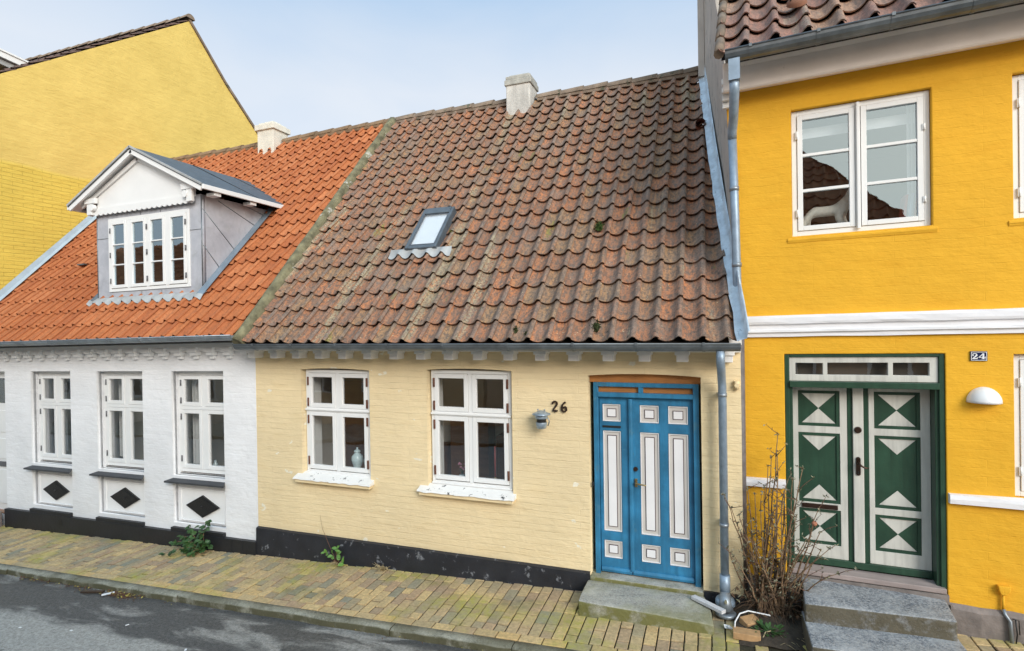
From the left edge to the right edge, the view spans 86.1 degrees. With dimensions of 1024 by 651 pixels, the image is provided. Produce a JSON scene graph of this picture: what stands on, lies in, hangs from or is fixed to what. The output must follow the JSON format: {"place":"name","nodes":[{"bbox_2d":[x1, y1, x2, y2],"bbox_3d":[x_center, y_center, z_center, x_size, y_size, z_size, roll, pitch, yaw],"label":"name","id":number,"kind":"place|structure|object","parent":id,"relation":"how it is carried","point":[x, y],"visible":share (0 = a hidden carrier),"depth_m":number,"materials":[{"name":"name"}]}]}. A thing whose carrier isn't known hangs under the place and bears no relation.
{"place":"outdoors","nodes":[
{"label":"outdoors","id":0,"kind":"place"},
{"bbox_2d":[0,574,477,650],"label":"road","id":1,"kind":"structure","parent":0,"point":[47,616],"depth_m":5.33,"materials":[{"name":"grey asphalt"}]},
{"bbox_2d":[80,590,104,592],"bbox_3d":[-4.755,3.016,6.220,0.260,0.020,0.035,-1,0,0],"label":"wood stick","id":2,"kind":"object","parent":1,"relation":"on","point":[92,591],"visible":1,"depth_m":6.20,"materials":[{"name":"brown wood"}]},
{"bbox_2d":[12,576,471,650],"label":"leaf litter","id":3,"kind":"object","parent":1,"relation":"on","point":[127,595],"visible":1,"depth_m":6.13,"materials":[{"name":"brown plant"}]},
{"bbox_2d":[0,563,578,650],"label":"kerb","id":4,"kind":"structure","parent":1,"relation":"on","point":[437,636],"depth_m":5.41,"materials":[{"name":"stone"}]},
{"bbox_2d":[0,0,703,136],"label":"sky","id":5,"kind":"structure","parent":0,"point":[302,66],"materials":[{"name":"blue"}]},
{"bbox_2d":[458,462,464,475],"bbox_3d":[-0.560,1.632,6.171,0.104,0.209,0.104,-1,0,20],"label":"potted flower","id":6,"kind":"object","parent":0,"point":[462,469],"visible":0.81,"depth_m":6.16,"materials":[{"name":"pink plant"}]},
{"bbox_2d":[494,446,496,478],"bbox_3d":[-0.185,1.531,6.052,0.094,0.400,0.093,-1,0,20],"label":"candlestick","id":7,"kind":"object","parent":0,"point":[495,477],"visible":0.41,"depth_m":6.04,"materials":[{"name":"metal"}]},
{"bbox_2d":[0,525,1023,650],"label":"pavement","id":8,"kind":"structure","parent":0,"point":[287,582],"depth_m":5.74,"materials":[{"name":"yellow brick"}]},
{"bbox_2d":[0,511,1,526],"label":"stone steps","id":9,"kind":"structure","parent":8,"relation":"on","point":[0,518],"depth_m":8.56,"materials":[{"name":"grey stone"}]},
{"bbox_2d":[158,519,212,556],"bbox_3d":[-4.150,2.726,7.028,0.650,0.452,0.304,-1,0,1],"label":"bramble plant","id":10,"kind":"object","parent":8,"relation":"on","point":[188,543],"visible":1,"depth_m":7.04,"materials":[{"name":"green plant"}]},
{"bbox_2d":[320,517,343,566],"bbox_3d":[-2.125,2.537,6.415,0.369,0.574,0.118,-1,0,20],"label":"weed plant","id":11,"kind":"object","parent":8,"relation":"on","point":[337,556],"visible":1,"depth_m":6.39,"materials":[{"name":"green plant"}]},
{"bbox_2d":[373,564,387,571],"bbox_3d":[-1.480,2.734,6.185,0.228,0.127,0.113,-1,0,40],"label":"dry grass tuft","id":12,"kind":"object","parent":8,"relation":"on","point":[382,568],"visible":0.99,"depth_m":6.19,"materials":[{"name":"plant"}]},
{"bbox_2d":[578,580,713,636],"bbox_3d":[1.226,2.607,5.032,1.180,0.180,0.491,-1,0,20],"label":"stone step","id":13,"kind":"object","parent":8,"relation":"on","point":[643,606],"visible":0.8,"depth_m":4.94,"materials":[{"name":"stone"}]},
{"bbox_2d":[691,595,725,613],"bbox_3d":[1.746,2.482,4.886,0.054,0.040,0.338,-1,0,-31],"label":"drain channel","id":14,"kind":"object","parent":13,"relation":"on","point":[710,605],"visible":1,"depth_m":4.87,"materials":[{"name":"plastic"}]},
{"bbox_2d":[715,591,735,619],"bbox_3d":[1.896,2.475,4.875,0.180,0.190,0.186,-1,0,20],"label":"drain cover","id":15,"kind":"object","parent":8,"relation":"on","point":[723,596],"visible":0.66,"depth_m":4.84,"materials":[{"name":"grey metal"}]},
{"bbox_2d":[733,597,805,650],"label":"soil patch","id":16,"kind":"object","parent":8,"relation":"on","point":[795,631],"visible":0.56,"depth_m":4.56,"materials":[{"name":"black soil"}]},
{"bbox_2d":[733,626,760,641],"bbox_3d":[1.941,2.557,4.537,0.212,0.055,0.109,-1,0,20],"label":"loose brick","id":17,"kind":"object","parent":16,"relation":"on","point":[745,634],"visible":1,"depth_m":4.51,"materials":[{"name":"beige brick"}]},
{"bbox_2d":[734,610,769,626],"bbox_3d":[2.026,2.498,4.677,0.362,0.099,0.086,-1,0,-15],"label":"white cable","id":18,"kind":"object","parent":17,"relation":"on","point":[748,611],"visible":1,"depth_m":4.69,"materials":[{"name":"plastic"}]},
{"bbox_2d":[739,614,760,627],"bbox_3d":[2.043,2.542,4.707,0.150,0.075,0.108,-1,0,-20],"label":"loose brick","id":19,"kind":"object","parent":16,"relation":"on","point":[749,620],"visible":0.8,"depth_m":4.69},
{"bbox_2d":[751,619,803,648],"bbox_3d":[2.212,2.534,4.537,0.487,0.066,0.385,-1,0,36],"label":"ground weed","id":20,"kind":"object","parent":16,"relation":"on","point":[766,627],"visible":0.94,"depth_m":4.58,"materials":[{"name":"green plant"}]},
{"bbox_2d":[718,423,857,625],"bbox_3d":[2.333,1.720,4.762,1.031,1.712,0.613,-1,0,20],"label":"bare shrub","id":21,"kind":"object","parent":16,"relation":"in","point":[773,603],"visible":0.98,"depth_m":4.76,"materials":[{"name":"brown plant"}]},
{"bbox_2d":[801,578,957,641],"bbox_3d":[3.001,2.362,4.548,1.102,0.244,0.598,-1,0,20],"label":"stone step","id":22,"kind":"object","parent":8,"relation":"on","point":[842,605],"visible":0.62,"depth_m":4.38,"materials":[{"name":"grey stone"}]},
{"bbox_2d":[801,611,966,650],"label":"stone step","id":23,"kind":"object","parent":8,"relation":"on","point":[821,637],"visible":0.69,"depth_m":4.18,"materials":[{"name":"grey stone"}]},
{"bbox_2d":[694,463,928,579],"bbox_3d":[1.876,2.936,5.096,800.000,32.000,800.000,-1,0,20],"label":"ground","id":24,"kind":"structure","parent":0,"point":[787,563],"depth_m":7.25,"materials":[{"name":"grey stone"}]},
{"bbox_2d":[0,14,257,289],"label":"gable house","id":25,"kind":"structure","parent":24,"relation":"on","point":[75,120],"depth_m":10.61,"materials":[{"name":"yellow brick"}]},
{"bbox_2d":[0,118,388,555],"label":"white cottage","id":26,"kind":"structure","parent":24,"relation":"on","point":[127,391],"depth_m":7.94,"materials":[{"name":"brick"}]},
{"bbox_2d":[0,371,6,513],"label":"white door","id":27,"kind":"structure","parent":26,"relation":"in","point":[3,470],"depth_m":8.85,"materials":[{"name":"paint"}]},
{"bbox_2d":[23,371,71,473],"bbox_3d":[-6.885,1.440,8.433,1.043,1.491,0.525,-1,0,20],"label":"window","id":28,"kind":"structure","parent":26,"relation":"in","point":[59,403],"depth_m":8.36,"materials":[{"name":"white paint"}]},
{"bbox_2d":[89,371,143,479],"bbox_3d":[-5.488,1.397,7.930,1.060,1.491,0.525,-1,0,20],"label":"window","id":29,"kind":"structure","parent":26,"relation":"in","point":[127,405],"depth_m":7.85,"materials":[{"name":"white paint"}]},
{"bbox_2d":[164,371,224,487],"bbox_3d":[-4.103,1.355,7.431,1.053,1.491,0.525,-1,0,20],"label":"window","id":30,"kind":"structure","parent":26,"relation":"in","point":[204,407],"depth_m":7.35,"materials":[{"name":"white paint"}]},
{"bbox_2d":[231,66,749,607],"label":"yellow cottage","id":31,"kind":"structure","parent":24,"relation":"on","point":[389,312],"depth_m":6.16,"materials":[{"name":"tile"}]},
{"bbox_2d":[293,368,373,489],"bbox_3d":[-2.067,1.208,6.638,1.090,1.350,0.455,-1,0,20],"label":"window","id":32,"kind":"structure","parent":31,"relation":"in","point":[337,474],"depth_m":6.56,"materials":[{"name":"white paint"}]},
{"bbox_2d":[351,447,362,467],"bbox_3d":[-1.878,1.621,6.662,0.144,0.288,0.143,-1,0,20],"label":"vase","id":33,"kind":"object","parent":31,"relation":"on","point":[357,458],"visible":0.74,"depth_m":6.62,"materials":[{"name":"ceramic"}]},
{"bbox_2d":[417,369,516,504],"bbox_3d":[-0.452,1.177,6.056,1.135,1.372,0.455,-1,0,20],"label":"window","id":34,"kind":"structure","parent":31,"relation":"in","point":[470,486],"depth_m":5.96,"materials":[{"name":"white paint"}]},
{"bbox_2d":[532,409,550,428],"bbox_3d":[0.298,0.942,5.527,0.188,0.202,0.201,-1,0,20],"label":"wall lamp","id":35,"kind":"object","parent":31,"relation":"attached to","point":[541,416],"visible":1,"depth_m":5.48,"materials":[{"name":"grey metal"}]},
{"bbox_2d":[552,401,566,412],"bbox_3d":[0.481,0.822,5.557,0.160,0.117,0.010,-1,0,20],"label":"house number","id":36,"kind":"object","parent":31,"relation":"attached to","point":[562,407],"visible":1,"depth_m":5.55,"materials":[{"name":"brown metal"}]},
{"bbox_2d":[588,319,600,331],"bbox_3d":[0.790,0.008,5.213,0.122,0.153,0.126,-1,0,20],"label":"moss clump","id":37,"kind":"object","parent":31,"relation":"on","point":[596,326],"visible":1,"depth_m":5.20,"materials":[{"name":"green plant"}]},
{"bbox_2d":[593,219,604,230],"bbox_3d":[0.982,-1.135,6.227,0.141,0.171,0.124,-1,0,-27],"label":"moss clump","id":38,"kind":"object","parent":31,"relation":"on","point":[598,226],"visible":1,"depth_m":6.22,"materials":[{"name":"green plant"}]},
{"bbox_2d":[590,374,701,586],"bbox_3d":[1.306,1.496,5.392,1.061,2.110,0.140,-1,0,20],"label":"blue door","id":39,"kind":"structure","parent":31,"relation":"in","point":[647,475],"depth_m":5.39,"materials":[{"name":"paint"}]},
{"bbox_2d":[697,0,1023,644],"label":"yellow townhouse","id":40,"kind":"structure","parent":24,"relation":"on","point":[874,320],"depth_m":4.69,"materials":[{"name":"yellow paint"}]},
{"bbox_2d":[791,90,930,236],"bbox_3d":[3.046,-1.371,4.866,1.030,1.146,0.328,-1,0,24],"label":"window","id":41,"kind":"structure","parent":40,"relation":"in","point":[916,118],"depth_m":4.72,"materials":[{"name":"white paint"}]},
{"bbox_2d":[784,353,946,593],"bbox_3d":[3.066,1.256,4.839,1.174,2.041,0.300,-1,0,24],"label":"green door","id":42,"kind":"structure","parent":40,"relation":"in","point":[869,429],"depth_m":4.82,"materials":[{"name":"paint"}]},
{"bbox_2d":[970,351,987,360],"bbox_3d":[3.727,0.245,4.380,0.110,0.078,0.014,-1,0,24],"label":"house number","id":43,"kind":"object","parent":40,"relation":"attached to","point":[978,355],"visible":1,"depth_m":4.38,"materials":[{"name":"metal"}]},
{"bbox_2d":[966,387,1002,404],"bbox_3d":[3.744,0.551,4.324,0.228,0.125,0.123,-1,0,20],"label":"wall lamp","id":44,"kind":"object","parent":40,"relation":"attached to","point":[983,395],"visible":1,"depth_m":4.31,"materials":[{"name":"white glass"}]},
{"bbox_2d":[997,584,1020,643],"bbox_3d":[3.889,2.267,4.296,0.123,0.440,0.079,-1,0,24],"label":"pipe","id":45,"kind":"object","parent":40,"relation":"attached to","point":[1004,590],"visible":1,"depth_m":4.29,"materials":[{"name":"yellow metal"}]},
{"bbox_2d":[1012,74,1023,217],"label":"window","id":46,"kind":"structure","parent":40,"relation":"in","point":[1017,81],"depth_m":4.31,"materials":[{"name":"white paint"}]},
{"bbox_2d":[1014,354,1023,495],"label":"window","id":47,"kind":"structure","parent":40,"relation":"in","point":[1018,358],"depth_m":4.32,"materials":[{"name":"white paint"}]},
{"bbox_2d":[803,188,848,225],"bbox_3d":[2.872,-1.040,4.969,0.573,0.410,0.143,-1,0,24],"label":"animal figurine","id":48,"kind":"object","parent":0,"point":[839,210],"visible":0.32,"depth_m":4.92,"materials":[{"name":"white ceramic"}]},
{"bbox_2d":[899,194,908,216],"bbox_3d":[3.407,-0.988,4.780,0.020,0.270,0.181,6,3,24],"label":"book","id":49,"kind":"object","parent":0,"point":[903,206],"visible":0.54,"depth_m":4.72,"materials":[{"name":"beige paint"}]},
{"bbox_2d":[906,193,913,216],"bbox_3d":[3.442,-0.993,4.765,0.020,0.280,0.182,7,3,24],"label":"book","id":50,"kind":"object","parent":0,"point":[911,204],"visible":0.29,"depth_m":4.68,"materials":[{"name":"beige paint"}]},
{"bbox_2d":[913,196,916,215],"bbox_3d":[3.477,-0.998,4.749,0.020,0.290,0.182,8,4,24],"label":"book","id":51,"kind":"object","parent":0,"point":[915,211],"visible":0.05,"depth_m":4.67,"materials":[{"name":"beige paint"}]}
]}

